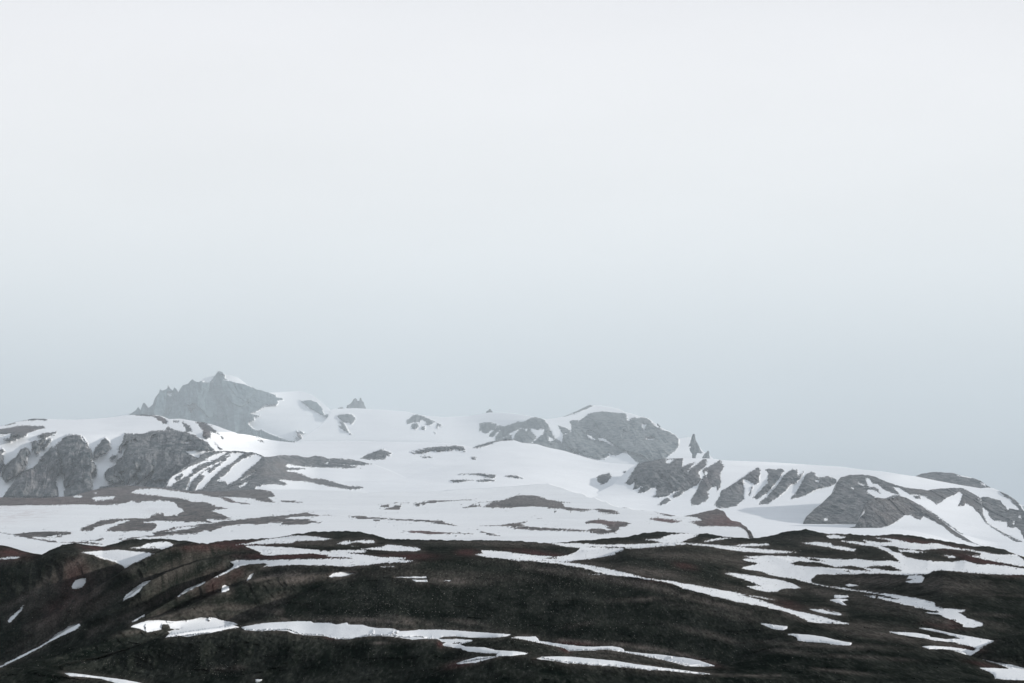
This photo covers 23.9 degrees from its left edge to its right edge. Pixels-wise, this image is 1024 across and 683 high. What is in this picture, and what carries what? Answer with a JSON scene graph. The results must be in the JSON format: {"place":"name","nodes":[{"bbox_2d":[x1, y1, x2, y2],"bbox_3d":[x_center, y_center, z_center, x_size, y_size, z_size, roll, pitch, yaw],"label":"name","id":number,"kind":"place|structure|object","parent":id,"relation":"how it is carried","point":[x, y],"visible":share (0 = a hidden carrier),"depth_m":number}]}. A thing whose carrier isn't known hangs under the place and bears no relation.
{"place":"outdoors","nodes":[
{"label":"outdoors","id":0,"kind":"place"},
{"bbox_2d":[120,371,330,442],"bbox_3d":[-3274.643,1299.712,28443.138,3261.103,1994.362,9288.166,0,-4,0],"label":"distant mountain","id":1,"kind":"structure","parent":0,"point":[230,403],"depth_m":27819.47},
{"bbox_2d":[162,451,406,491],"bbox_3d":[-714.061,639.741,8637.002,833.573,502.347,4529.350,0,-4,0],"label":"rocky spur","id":2,"kind":"structure","parent":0,"point":[214,471],"depth_m":8403.20},
{"bbox_2d":[0,414,634,497],"bbox_3d":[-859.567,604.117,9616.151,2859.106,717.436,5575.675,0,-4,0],"label":"glacier mountain","id":3,"kind":"structure","parent":0,"point":[45,458],"depth_m":9102.33},
{"bbox_2d":[0,484,753,553],"bbox_3d":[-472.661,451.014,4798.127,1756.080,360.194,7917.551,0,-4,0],"label":"snow plateau","id":4,"kind":"structure","parent":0,"point":[538,513],"depth_m":3734.90},
{"bbox_2d":[295,405,712,464],"bbox_3d":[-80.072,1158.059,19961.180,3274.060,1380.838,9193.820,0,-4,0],"label":"snow ridge","id":5,"kind":"structure","parent":0,"point":[605,434],"depth_m":18368.18},
{"bbox_2d":[346,398,365,408],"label":"rock pinnacle","id":6,"kind":"object","parent":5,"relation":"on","point":[355,403],"visible":0.81,"depth_m":28120.03},
{"bbox_2d":[689,434,702,457],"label":"rock pinnacle","id":7,"kind":"object","parent":5,"relation":"on","point":[694,448],"visible":0.98,"depth_m":16192.75},
{"bbox_2d":[702,451,709,457],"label":"rock pinnacle","id":8,"kind":"object","parent":5,"relation":"on","point":[706,454],"visible":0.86,"depth_m":16004.33},
{"bbox_2d":[0,529,1023,682],"bbox_3d":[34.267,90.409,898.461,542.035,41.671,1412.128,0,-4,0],"label":"foreground hills","id":9,"kind":"structure","parent":0,"point":[982,586],"depth_m":439.47},
{"bbox_2d":[8,606,22,621],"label":"snow patch","id":10,"kind":"object","parent":9,"relation":"on","point":[13,616],"visible":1,"depth_m":674.24},
{"bbox_2d":[5,624,79,664],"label":"snow patch","id":11,"kind":"object","parent":9,"relation":"on","point":[67,631],"visible":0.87,"depth_m":439.09},
{"bbox_2d":[72,578,85,588],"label":"snow patch","id":12,"kind":"object","parent":9,"relation":"on","point":[78,583],"visible":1,"depth_m":694.43},
{"bbox_2d":[65,673,137,682],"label":"snow patch","id":13,"kind":"object","parent":9,"relation":"on","point":[114,680],"visible":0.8,"depth_m":255.43},
{"bbox_2d":[124,581,148,598],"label":"snow patch","id":14,"kind":"object","parent":9,"relation":"on","point":[136,588],"visible":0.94,"depth_m":544.25},
{"bbox_2d":[131,617,237,636],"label":"snow patch","id":15,"kind":"object","parent":9,"relation":"on","point":[194,626],"visible":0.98,"depth_m":400.79},
{"bbox_2d":[222,585,228,591],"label":"snow patch","id":16,"kind":"object","parent":9,"relation":"on","point":[225,588],"visible":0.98,"depth_m":459.07},
{"bbox_2d":[242,621,508,638],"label":"snow patch","id":17,"kind":"object","parent":9,"relation":"on","point":[342,630],"visible":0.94,"depth_m":398.95},
{"bbox_2d":[459,656,494,662],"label":"snow patch","id":18,"kind":"object","parent":9,"relation":"on","point":[474,659],"visible":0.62,"depth_m":293.83},
{"bbox_2d":[444,644,526,655],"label":"snow patch","id":19,"kind":"object","parent":9,"relation":"on","point":[488,650],"visible":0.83,"depth_m":310.46},
{"bbox_2d":[514,636,712,666],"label":"snow patch","id":20,"kind":"object","parent":9,"relation":"on","point":[685,661],"visible":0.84,"depth_m":380.59},
{"bbox_2d":[540,656,707,673],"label":"snow patch","id":21,"kind":"object","parent":9,"relation":"on","point":[589,661],"visible":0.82,"depth_m":301.98},
{"bbox_2d":[761,623,786,629],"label":"snow patch","id":22,"kind":"object","parent":9,"relation":"on","point":[772,626],"visible":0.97,"depth_m":400.95},
{"bbox_2d":[789,634,851,644],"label":"snow patch","id":23,"kind":"object","parent":9,"relation":"on","point":[810,638],"visible":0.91,"depth_m":375.75},
{"bbox_2d":[810,609,840,614],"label":"snow patch","id":24,"kind":"object","parent":9,"relation":"on","point":[823,611],"visible":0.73,"depth_m":486.76},
{"bbox_2d":[831,599,845,604],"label":"snow patch","id":25,"kind":"object","parent":9,"relation":"on","point":[838,601],"visible":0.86,"depth_m":546.56},
{"bbox_2d":[834,595,848,597],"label":"snow patch","id":26,"kind":"object","parent":9,"relation":"on","point":[839,596],"visible":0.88,"depth_m":569.23},
{"bbox_2d":[892,628,992,649],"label":"snow patch","id":27,"kind":"object","parent":9,"relation":"on","point":[978,643],"visible":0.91,"depth_m":392.03},
{"bbox_2d":[922,646,977,654],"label":"snow patch","id":28,"kind":"object","parent":9,"relation":"on","point":[965,651],"visible":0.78,"depth_m":368.64},
{"bbox_2d":[981,668,1023,679],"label":"snow patch","id":29,"kind":"object","parent":9,"relation":"on","point":[1009,674],"visible":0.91,"depth_m":306.98},
{"bbox_2d":[983,659,1023,668],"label":"snow patch","id":30,"kind":"object","parent":9,"relation":"on","point":[1011,666],"visible":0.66,"depth_m":334.35},
{"bbox_2d":[0,0,1023,504],"label":"sky","id":31,"kind":"structure","parent":0,"point":[779,231]},
{"bbox_2d":[13,537,1015,681],"bbox_3d":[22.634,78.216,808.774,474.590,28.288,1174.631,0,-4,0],"label":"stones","id":32,"kind":"object","parent":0,"point":[532,605],"visible":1,"depth_m":435.78},
{"bbox_2d":[593,458,1023,556],"bbox_3d":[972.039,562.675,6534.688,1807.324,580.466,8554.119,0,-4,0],"label":"ribbed ridge","id":33,"kind":"structure","parent":0,"point":[757,499],"depth_m":8827.87},
{"bbox_2d":[803,474,1023,541],"bbox_3d":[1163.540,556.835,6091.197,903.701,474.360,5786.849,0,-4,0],"label":"rock buttress","id":34,"kind":"object","parent":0,"point":[963,511],"visible":0.4,"depth_m":7259.02},
{"bbox_2d":[850,496,980,546],"bbox_3d":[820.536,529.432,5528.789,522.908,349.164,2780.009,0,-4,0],"label":"spur","id":35,"kind":"structure","parent":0,"point":[901,512],"depth_m":5967.69},
{"bbox_2d":[917,472,990,487],"bbox_3d":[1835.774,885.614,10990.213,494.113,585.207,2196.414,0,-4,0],"label":"knoll","id":36,"kind":"structure","parent":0,"point":[953,478],"depth_m":10683.35}
]}

